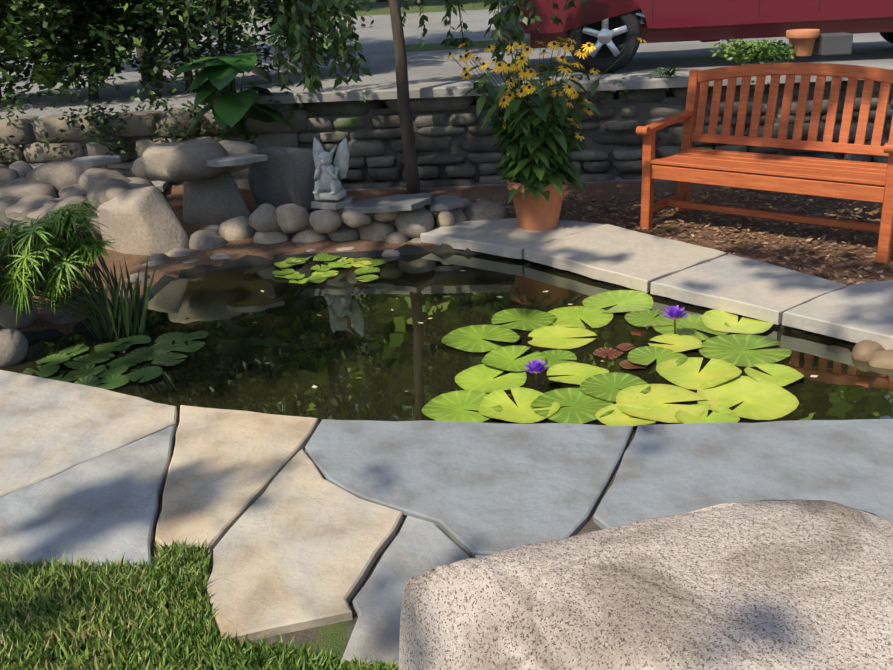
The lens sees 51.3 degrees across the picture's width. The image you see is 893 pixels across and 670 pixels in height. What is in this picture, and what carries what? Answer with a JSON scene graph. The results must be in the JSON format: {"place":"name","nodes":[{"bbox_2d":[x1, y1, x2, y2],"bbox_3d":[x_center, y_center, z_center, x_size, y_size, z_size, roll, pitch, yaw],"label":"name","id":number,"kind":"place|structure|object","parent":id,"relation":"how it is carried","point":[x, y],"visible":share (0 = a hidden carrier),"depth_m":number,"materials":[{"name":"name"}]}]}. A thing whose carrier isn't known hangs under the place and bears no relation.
{"place":"outdoors","nodes":[
{"label":"outdoors","id":0,"kind":"place"},
{"bbox_2d":[0,537,398,669],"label":"lawn grass","id":1,"kind":"structure","parent":0,"point":[58,609],"depth_m":2.39,"materials":[{"name":"plant"}]},
{"bbox_2d":[0,74,845,164],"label":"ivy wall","id":2,"kind":"structure","parent":0,"point":[117,150],"depth_m":7.25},
{"bbox_2d":[0,252,892,433],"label":"pond water","id":3,"kind":"structure","parent":0,"point":[286,335],"depth_m":4.36,"materials":[{"name":"liquid"}]},
{"bbox_2d":[0,194,156,339],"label":"plants","id":4,"kind":"object","parent":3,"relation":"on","point":[41,269],"visible":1,"depth_m":4.45,"materials":[{"name":"green plant"}]},
{"bbox_2d":[23,331,207,388],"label":"water lily pads","id":5,"kind":"object","parent":3,"relation":"on","point":[87,373],"visible":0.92,"depth_m":4.31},
{"bbox_2d":[272,253,384,283],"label":"water lily pads","id":6,"kind":"object","parent":3,"relation":"on","point":[322,273],"visible":0.92,"depth_m":5.53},
{"bbox_2d":[382,249,399,256],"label":"rock","id":7,"kind":"object","parent":3,"relation":"on","point":[389,253],"visible":0.69,"depth_m":5.73,"materials":[{"name":"stone"}]},
{"bbox_2d":[523,305,687,385],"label":"water lily flowers","id":8,"kind":"object","parent":3,"relation":"on","point":[673,312],"visible":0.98,"depth_m":4.15,"materials":[{"name":"purple plant"}]},
{"bbox_2d":[422,290,803,425],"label":"water lily pads","id":9,"kind":"object","parent":3,"relation":"on","point":[719,384],"visible":0.94,"depth_m":3.89,"materials":[{"name":"plant"}]},
{"bbox_2d":[852,340,884,361],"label":"rock","id":10,"kind":"object","parent":3,"relation":"on","point":[864,350],"visible":0.5,"depth_m":3.90,"materials":[{"name":"brown stone"}]},
{"bbox_2d":[0,0,892,669],"bbox_3d":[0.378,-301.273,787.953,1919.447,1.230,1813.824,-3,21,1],"label":"ground","id":11,"kind":"structure","parent":0,"point":[428,62],"depth_m":6.90,"materials":[{"name":"soil"}]},
{"bbox_2d":[0,164,17,186],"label":"cascade rock","id":12,"kind":"object","parent":11,"relation":"on","point":[7,174],"visible":0.42,"depth_m":7.13,"materials":[{"name":"stone"}]},
{"bbox_2d":[0,196,21,212],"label":"cascade rock","id":13,"kind":"object","parent":11,"relation":"on","point":[6,202],"visible":0.17,"depth_m":6.74,"materials":[{"name":"stone"}]},
{"bbox_2d":[0,328,28,367],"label":"rock","id":14,"kind":"object","parent":11,"relation":"on","point":[14,347],"visible":0.88,"depth_m":4.30,"materials":[{"name":"stone"}]},
{"bbox_2d":[0,294,37,328],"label":"rock","id":15,"kind":"object","parent":11,"relation":"on","point":[23,318],"visible":0.54,"depth_m":4.71,"materials":[{"name":"stone"}]},
{"bbox_2d":[8,161,32,173],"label":"rock","id":16,"kind":"object","parent":11,"relation":"on","point":[23,166],"visible":0.29,"depth_m":7.24,"materials":[{"name":"stone"}]},
{"bbox_2d":[17,171,26,177],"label":"cascade rock","id":17,"kind":"object","parent":11,"relation":"on","point":[22,174],"visible":0.17,"depth_m":7.20,"materials":[{"name":"stone"}]},
{"bbox_2d":[8,207,40,216],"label":"cascade rock","id":18,"kind":"object","parent":11,"relation":"on","point":[27,212],"visible":0.23,"depth_m":6.63,"materials":[{"name":"stone"}]},
{"bbox_2d":[0,177,57,197],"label":"cascade rock","id":19,"kind":"object","parent":11,"relation":"on","point":[21,187],"visible":0.46,"depth_m":6.88,"materials":[{"name":"stone"}]},
{"bbox_2d":[5,194,54,214],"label":"cascade rock","id":20,"kind":"object","parent":11,"relation":"on","point":[27,202],"visible":0.44,"depth_m":6.72,"materials":[{"name":"stone"}]},
{"bbox_2d":[0,0,78,105],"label":"foliage","id":21,"kind":"object","parent":11,"relation":"on","point":[49,80],"visible":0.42,"depth_m":8.25,"materials":[{"name":"green plant"}]},
{"bbox_2d":[0,213,89,233],"bbox_3d":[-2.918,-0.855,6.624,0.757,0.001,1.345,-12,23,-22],"label":"rock","id":22,"kind":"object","parent":11,"relation":"on","point":[6,220],"depth_m":6.48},
{"bbox_2d":[42,199,58,206],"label":"cascade rock","id":23,"kind":"object","parent":11,"relation":"on","point":[48,202],"visible":0.12,"depth_m":6.72,"materials":[{"name":"stone"}]},
{"bbox_2d":[51,313,75,323],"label":"rock","id":24,"kind":"object","parent":11,"relation":"on","point":[63,318],"visible":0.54,"depth_m":4.78,"materials":[{"name":"stone"}]},
{"bbox_2d":[26,159,101,197],"bbox_3d":[-2.934,-1.202,7.180,0.598,0.313,0.396,-3,21,1],"label":"rock","id":25,"kind":"object","parent":11,"relation":"on","point":[60,174],"visible":0.35,"depth_m":7.01,"materials":[{"name":"stone"}]},
{"bbox_2d":[45,199,94,232],"bbox_3d":[-2.638,-0.794,6.620,0.456,0.323,0.334,7,23,24],"label":"cascade rock","id":26,"kind":"object","parent":11,"relation":"on","point":[61,204],"visible":0.12,"depth_m":6.55,"materials":[{"name":"stone"}]},
{"bbox_2d":[77,205,101,238],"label":"cascade rock","id":27,"kind":"object","parent":26,"relation":"on","point":[95,228],"visible":0.08,"depth_m":6.39,"materials":[{"name":"stone"}]},
{"bbox_2d":[53,195,89,205],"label":"cascade rock","id":28,"kind":"object","parent":11,"relation":"on","point":[80,198],"visible":0.08,"depth_m":6.70,"materials":[{"name":"stone"}]},
{"bbox_2d":[58,184,86,197],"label":"cascade rock","id":29,"kind":"object","parent":11,"relation":"on","point":[71,190],"visible":0.25,"depth_m":6.92,"materials":[{"name":"stone"}]},
{"bbox_2d":[0,425,175,570],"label":"flagstone","id":30,"kind":"object","parent":11,"relation":"on","point":[102,506],"visible":0.77,"depth_m":2.94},
{"bbox_2d":[0,370,176,497],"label":"flagstone","id":31,"kind":"object","parent":11,"relation":"on","point":[49,428],"visible":0.88,"depth_m":3.54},
{"bbox_2d":[0,0,187,104],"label":"shrub","id":32,"kind":"object","parent":11,"relation":"on","point":[86,33],"visible":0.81,"depth_m":8.26,"materials":[{"name":"green plant"}]},
{"bbox_2d":[84,169,130,193],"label":"cascade rock","id":33,"kind":"object","parent":11,"relation":"on","point":[95,177],"visible":0.25,"depth_m":6.91,"materials":[{"name":"stone"}]},
{"bbox_2d":[72,156,120,165],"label":"ledge stone","id":34,"kind":"object","parent":33,"relation":"on","point":[90,160],"visible":1,"depth_m":6.58,"materials":[{"name":"stone"}]},
{"bbox_2d":[78,168,124,187],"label":"cascade rock","id":35,"kind":"object","parent":33,"relation":"on","point":[82,180],"visible":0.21,"depth_m":6.99,"materials":[{"name":"stone"}]},
{"bbox_2d":[88,183,133,199],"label":"cascade rock","id":36,"kind":"object","parent":11,"relation":"on","point":[113,190],"visible":0.17,"depth_m":6.72,"materials":[{"name":"stone"}]},
{"bbox_2d":[125,273,149,281],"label":"rock","id":37,"kind":"object","parent":11,"relation":"on","point":[133,277],"visible":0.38,"depth_m":5.42,"materials":[{"name":"stone"}]},
{"bbox_2d":[126,177,153,188],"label":"cascade rock","id":38,"kind":"object","parent":11,"relation":"on","point":[135,183],"visible":0.15,"depth_m":6.94,"materials":[{"name":"stone"}]},
{"bbox_2d":[97,186,188,255],"bbox_3d":[-1.979,-0.669,6.061,0.597,0.601,0.311,5,22,19],"label":"rock","id":39,"kind":"object","parent":11,"relation":"on","point":[142,221],"visible":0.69,"depth_m":5.92,"materials":[{"name":"stone"}]},
{"bbox_2d":[131,3,162,81],"bbox_3d":[-3.490,-5.833,9.159,5.518,6.674,5.092,-20,27,-37],"label":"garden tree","id":40,"kind":"object","parent":11,"relation":"on","point":[139,51],"visible":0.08,"depth_m":10.06,"materials":[{"name":"green plant"}]},
{"bbox_2d":[0,107,307,188],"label":"retaining wall","id":41,"kind":"structure","parent":11,"relation":"on","point":[268,135],"depth_m":7.39,"materials":[{"name":"beige stone"}]},
{"bbox_2d":[143,260,164,265],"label":"rock","id":42,"kind":"object","parent":11,"relation":"on","point":[154,262],"visible":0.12,"depth_m":5.72,"materials":[{"name":"stone"}]},
{"bbox_2d":[146,253,168,261],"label":"rock","id":43,"kind":"object","parent":11,"relation":"on","point":[159,256],"visible":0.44,"depth_m":5.78,"materials":[{"name":"stone"}]},
{"bbox_2d":[150,180,169,191],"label":"ledge stone","id":44,"kind":"object","parent":11,"relation":"on","point":[162,186],"visible":0.19,"depth_m":7.21,"materials":[{"name":"stone"}]},
{"bbox_2d":[165,248,191,256],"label":"rock","id":45,"kind":"object","parent":11,"relation":"on","point":[177,252],"visible":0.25,"depth_m":5.89,"materials":[{"name":"stone"}]},
{"bbox_2d":[88,0,273,95],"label":"shrub","id":46,"kind":"object","parent":11,"relation":"on","point":[183,16],"visible":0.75,"depth_m":8.58,"materials":[{"name":"green plant"}]},
{"bbox_2d":[188,230,227,249],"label":"rock","id":47,"kind":"object","parent":11,"relation":"on","point":[203,239],"visible":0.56,"depth_m":6.02,"materials":[{"name":"stone"}]},
{"bbox_2d":[205,225,218,234],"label":"rock","id":48,"kind":"object","parent":11,"relation":"on","point":[214,228],"visible":0.42,"depth_m":6.21,"materials":[{"name":"stone"}]},
{"bbox_2d":[183,171,250,224],"bbox_3d":[-1.668,-0.978,6.715,0.572,0.615,0.438,-3,21,1],"label":"rock","id":49,"kind":"object","parent":11,"relation":"on","point":[218,200],"visible":0.48,"depth_m":6.56,"materials":[{"name":"stone"}]},
{"bbox_2d":[164,137,227,180],"bbox_3d":[-1.741,-1.190,6.343,0.426,0.275,0.417,-15,24,-29],"label":"cascade rock","id":50,"kind":"object","parent":49,"relation":"on","point":[185,161],"visible":0.85,"depth_m":6.19,"materials":[{"name":"stone"}]},
{"bbox_2d":[142,143,175,181],"bbox_3d":[-1.847,-1.192,6.356,0.437,0.254,0.399,-3,21,1],"label":"cascade rock","id":51,"kind":"object","parent":50,"relation":"on","point":[153,156],"visible":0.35,"depth_m":6.18,"materials":[{"name":"stone"}]},
{"bbox_2d":[131,156,154,179],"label":"cascade rock","id":52,"kind":"object","parent":51,"relation":"on","point":[137,169],"visible":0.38,"depth_m":6.31,"materials":[{"name":"stone"}]},
{"bbox_2d":[207,153,267,166],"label":"ledge stone","id":53,"kind":"object","parent":50,"relation":"on","point":[237,159],"visible":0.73,"depth_m":6.18,"materials":[{"name":"stone"}]},
{"bbox_2d":[219,140,256,171],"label":"cascade rock","id":54,"kind":"object","parent":49,"relation":"on","point":[233,147],"visible":0.6,"depth_m":6.40,"materials":[{"name":"stone"}]},
{"bbox_2d":[210,253,230,259],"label":"rock","id":55,"kind":"object","parent":11,"relation":"on","point":[220,256],"visible":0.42,"depth_m":5.78,"materials":[{"name":"stone"}]},
{"bbox_2d":[218,216,254,240],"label":"rock","id":56,"kind":"object","parent":11,"relation":"on","point":[237,228],"visible":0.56,"depth_m":6.18,"materials":[{"name":"stone"}]},
{"bbox_2d":[155,405,318,552],"bbox_3d":[-0.763,0.463,3.189,0.564,0.055,1.002,-3,21,1],"label":"flagstone","id":57,"kind":"object","parent":11,"relation":"on","point":[226,466],"visible":0.88,"depth_m":3.16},
{"bbox_2d":[253,231,288,243],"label":"rock","id":58,"kind":"object","parent":11,"relation":"on","point":[268,237],"visible":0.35,"depth_m":6.07,"materials":[{"name":"stone"}]},
{"bbox_2d":[249,203,280,231],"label":"rock","id":59,"kind":"object","parent":58,"relation":"on","point":[262,217],"visible":0.9,"depth_m":6.06,"materials":[{"name":"stone"}]},
{"bbox_2d":[248,146,318,211],"bbox_3d":[-1.180,-1.136,6.843,0.587,0.528,0.271,4,22,17],"label":"rock","id":60,"kind":"object","parent":11,"relation":"on","point":[282,175],"visible":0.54,"depth_m":6.71,"materials":[{"name":"stone"}]},
{"bbox_2d":[276,203,309,233],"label":"rock","id":61,"kind":"object","parent":11,"relation":"on","point":[292,218],"visible":0.98,"depth_m":6.04,"materials":[{"name":"stone"}]},
{"bbox_2d":[206,449,402,643],"bbox_3d":[-0.406,0.604,2.773,0.495,0.052,0.992,2,22,13],"label":"flagstone","id":62,"kind":"object","parent":11,"relation":"on","point":[303,543],"visible":0.81,"depth_m":2.65,"materials":[{"name":"stone"}]},
{"bbox_2d":[236,0,373,76],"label":"foliage","id":63,"kind":"object","parent":11,"relation":"on","point":[271,13],"visible":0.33,"depth_m":9.59,"materials":[{"name":"green plant"}]},
{"bbox_2d":[291,229,327,242],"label":"rock","id":64,"kind":"object","parent":11,"relation":"on","point":[307,235],"visible":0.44,"depth_m":6.06,"materials":[{"name":"stone"}]},
{"bbox_2d":[328,225,359,241],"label":"rock","id":65,"kind":"object","parent":11,"relation":"on","point":[341,233],"visible":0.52,"depth_m":6.02,"materials":[{"name":"stone"}]},
{"bbox_2d":[309,210,341,233],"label":"rock","id":66,"kind":"object","parent":65,"relation":"on","point":[325,221],"visible":1,"depth_m":5.91,"materials":[{"name":"stone"}]},
{"bbox_2d":[311,196,353,209],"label":"ledge stone","id":67,"kind":"object","parent":66,"relation":"on","point":[345,201],"visible":0.73,"depth_m":5.97,"materials":[{"name":"stone"}]},
{"bbox_2d":[313,137,349,200],"bbox_3d":[-0.759,-1.053,5.917,0.258,0.375,0.177,5,22,20],"label":"gargoyle statue","id":68,"kind":"object","parent":67,"relation":"on","point":[328,186],"visible":1,"depth_m":5.92,"materials":[{"name":"stone"}]},
{"bbox_2d":[336,247,354,250],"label":"pebble","id":69,"kind":"object","parent":11,"relation":"on","point":[344,248],"visible":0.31,"depth_m":5.83,"materials":[{"name":"stone"}]},
{"bbox_2d":[358,218,395,240],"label":"rock","id":70,"kind":"object","parent":11,"relation":"on","point":[375,230],"visible":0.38,"depth_m":5.98,"materials":[{"name":"stone"}]},
{"bbox_2d":[341,210,371,227],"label":"rock","id":71,"kind":"object","parent":70,"relation":"on","point":[353,218],"visible":0.79,"depth_m":5.87,"materials":[{"name":"stone"}]},
{"bbox_2d":[341,193,434,212],"bbox_3d":[-0.395,-0.854,6.025,0.604,0.098,0.447,4,22,17],"label":"ledge stone","id":72,"kind":"object","parent":71,"relation":"on","point":[403,202],"visible":0.92,"depth_m":5.90,"materials":[{"name":"stone"}]},
{"bbox_2d":[372,200,399,221],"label":"rock","id":73,"kind":"object","parent":70,"relation":"on","point":[385,216],"visible":0.6,"depth_m":5.91,"materials":[{"name":"stone"}]},
{"bbox_2d":[183,0,587,193],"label":"weeping tree","id":74,"kind":"object","parent":11,"relation":"on","point":[302,42],"visible":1,"depth_m":5.72,"materials":[{"name":"green plant"}]},
{"bbox_2d":[384,231,408,242],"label":"rock","id":75,"kind":"object","parent":11,"relation":"on","point":[397,237],"visible":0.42,"depth_m":5.92,"materials":[{"name":"stone"}]},
{"bbox_2d":[342,516,469,668],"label":"flagstone","id":76,"kind":"object","parent":11,"relation":"on","point":[417,546],"visible":0.54,"depth_m":2.51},
{"bbox_2d":[395,208,433,237],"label":"rock","id":77,"kind":"object","parent":11,"relation":"on","point":[416,223],"visible":0.83,"depth_m":5.91,"materials":[{"name":"stone"}]},
{"bbox_2d":[408,237,421,242],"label":"rock","id":78,"kind":"object","parent":11,"relation":"on","point":[415,240],"visible":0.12,"depth_m":5.91,"materials":[{"name":"stone"}]},
{"bbox_2d":[435,208,466,224],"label":"rock","id":79,"kind":"object","parent":11,"relation":"on","point":[459,214],"visible":0.21,"depth_m":6.16,"materials":[{"name":"stone"}]},
{"bbox_2d":[18,90,892,182],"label":"wall","id":80,"kind":"structure","parent":11,"relation":"on","point":[641,118],"depth_m":7.18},
{"bbox_2d":[175,53,292,133],"bbox_3d":[-1.578,-1.762,6.877,0.794,0.600,0.874,-3,21,1],"label":"leaf plant","id":81,"kind":"object","parent":80,"relation":"on","point":[229,105],"visible":0.98,"depth_m":6.73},
{"bbox_2d":[459,66,684,96],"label":"fern tufts","id":82,"kind":"object","parent":80,"relation":"attached to","point":[669,72],"visible":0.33,"depth_m":6.84,"materials":[{"name":"green plant"}]},
{"bbox_2d":[458,198,470,211],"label":"rock","id":83,"kind":"object","parent":11,"relation":"on","point":[467,202],"visible":0.19,"depth_m":6.33,"materials":[{"name":"stone"}]},
{"bbox_2d":[305,419,632,557],"bbox_3d":[0.040,0.486,3.035,1.146,0.054,0.823,0,21,9],"label":"flagstone","id":84,"kind":"object","parent":11,"relation":"on","point":[472,489],"visible":0.81,"depth_m":3.06,"materials":[{"name":"stone"}]},
{"bbox_2d":[463,199,507,220],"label":"rock","id":85,"kind":"object","parent":11,"relation":"on","point":[486,209],"visible":0.69,"depth_m":6.15,"materials":[{"name":"stone"}]},
{"bbox_2d":[420,218,602,258],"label":"coping slab","id":86,"kind":"structure","parent":11,"relation":"on","point":[508,237],"depth_m":5.77,"materials":[{"name":"stone"}]},
{"bbox_2d":[436,210,454,226],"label":"rock","id":87,"kind":"object","parent":86,"relation":"on","point":[445,218],"visible":0.71,"depth_m":6.00,"materials":[{"name":"stone"}]},
{"bbox_2d":[424,195,463,210],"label":"ledge stone","id":88,"kind":"object","parent":87,"relation":"on","point":[443,202],"visible":0.85,"depth_m":6.04,"materials":[{"name":"stone"}]},
{"bbox_2d":[507,178,568,230],"bbox_3d":[0.577,-0.829,5.871,0.388,0.330,0.388,-3,21,1],"label":"terracotta pot","id":89,"kind":"object","parent":86,"relation":"on","point":[541,214],"visible":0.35,"depth_m":5.76,"materials":[{"name":"ceramic"}]},
{"bbox_2d":[446,36,646,203],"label":"black eyed susans","id":90,"kind":"object","parent":89,"relation":"on","point":[538,141],"visible":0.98,"depth_m":5.55,"materials":[{"name":"green plant"}]},
{"bbox_2d":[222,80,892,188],"bbox_3d":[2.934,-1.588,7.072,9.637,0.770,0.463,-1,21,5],"label":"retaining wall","id":91,"kind":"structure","parent":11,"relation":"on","point":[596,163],"depth_m":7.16,"materials":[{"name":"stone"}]},
{"bbox_2d":[255,63,892,103],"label":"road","id":92,"kind":"structure","parent":91,"relation":"on","point":[442,89],"depth_m":7.04,"materials":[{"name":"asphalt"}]},
{"bbox_2d":[707,37,798,65],"bbox_3d":[2.433,-2.249,7.364,0.788,0.229,0.571,17,28,41],"label":"shrub","id":93,"kind":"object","parent":92,"relation":"on","point":[752,50],"depth_m":7.27,"materials":[{"name":"green plant"}]},
{"bbox_2d":[333,182,892,284],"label":"bark mulch chips","id":94,"kind":"object","parent":11,"relation":"on","point":[772,228],"visible":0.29,"depth_m":5.88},
{"bbox_2d":[524,224,725,292],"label":"coping slab","id":95,"kind":"structure","parent":11,"relation":"on","point":[628,258],"depth_m":5.22,"materials":[{"name":"stone"}]},
{"bbox_2d":[398,500,892,669],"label":"boulder","id":96,"kind":"object","parent":11,"relation":"on","point":[778,585],"visible":1,"depth_m":1.82,"materials":[{"name":"stone"}]},
{"bbox_2d":[500,0,892,72],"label":"car","id":97,"kind":"object","parent":11,"relation":"on","point":[612,31],"visible":0.96,"depth_m":8.44,"materials":[{"name":"red paint"}]},
{"bbox_2d":[593,419,892,528],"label":"flagstone","id":98,"kind":"object","parent":11,"relation":"on","point":[668,469],"visible":0.62,"depth_m":2.99,"materials":[{"name":"stone"}]},
{"bbox_2d":[650,254,846,324],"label":"coping slab","id":99,"kind":"structure","parent":11,"relation":"on","point":[756,289],"depth_m":4.62,"materials":[{"name":"stone"}]},
{"bbox_2d":[636,62,892,263],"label":"teak bench","id":100,"kind":"object","parent":11,"relation":"on","point":[688,159],"visible":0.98,"depth_m":5.57,"materials":[{"name":"brown wood"}]},
{"bbox_2d":[782,280,892,349],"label":"coping slab","id":101,"kind":"structure","parent":11,"relation":"on","point":[856,313],"depth_m":4.20,"materials":[{"name":"stone"}]},
{"bbox_2d":[826,346,849,352],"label":"rock","id":102,"kind":"object","parent":11,"relation":"on","point":[836,349],"visible":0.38,"depth_m":4.02,"materials":[{"name":"grey stone"}]},
{"bbox_2d":[868,350,892,368],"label":"rock","id":103,"kind":"object","parent":11,"relation":"on","point":[881,359],"visible":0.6,"depth_m":3.84,"materials":[{"name":"brown stone"}]},
{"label":"cascade rock","id":104,"kind":"object","parent":11,"relation":"on","visible":0},
{"bbox_2d":[86,185,108,204],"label":"cascade rock","id":105,"kind":"object","parent":104,"relation":"on","point":[100,193],"visible":0.21,"depth_m":6.68,"materials":[{"name":"stone"}]},
{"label":"ledge stone","id":106,"kind":"object","parent":11,"relation":"on","visible":0},
{"bbox_2d":[27,205,52,217],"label":"cascade rock","id":107,"kind":"object","parent":106,"relation":"on","point":[39,211],"visible":0.06,"depth_m":6.58,"materials":[{"name":"stone"}]},
{"bbox_2d":[120,270,817,391],"bbox_3d":[-0.054,-0.072,4.611,3.341,0.008,1.692,0,21,8],"label":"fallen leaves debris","id":108,"kind":"object","parent":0,"point":[123,351],"visible":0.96,"depth_m":4.43,"materials":[{"name":"beige plant"}]},
{"bbox_2d":[786,29,819,56],"bbox_3d":[2.874,-2.362,7.521,0.258,0.200,0.258,-3,21,1],"label":"terracotta pot","id":109,"kind":"object","parent":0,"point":[803,40],"visible":0.96,"depth_m":7.45,"materials":[{"name":"ceramic"}]},
{"bbox_2d":[813,32,852,55],"bbox_3d":[3.122,-2.351,7.515,0.240,0.160,0.200,-3,21,1],"label":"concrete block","id":110,"kind":"object","parent":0,"point":[829,44],"visible":0.88,"depth_m":7.43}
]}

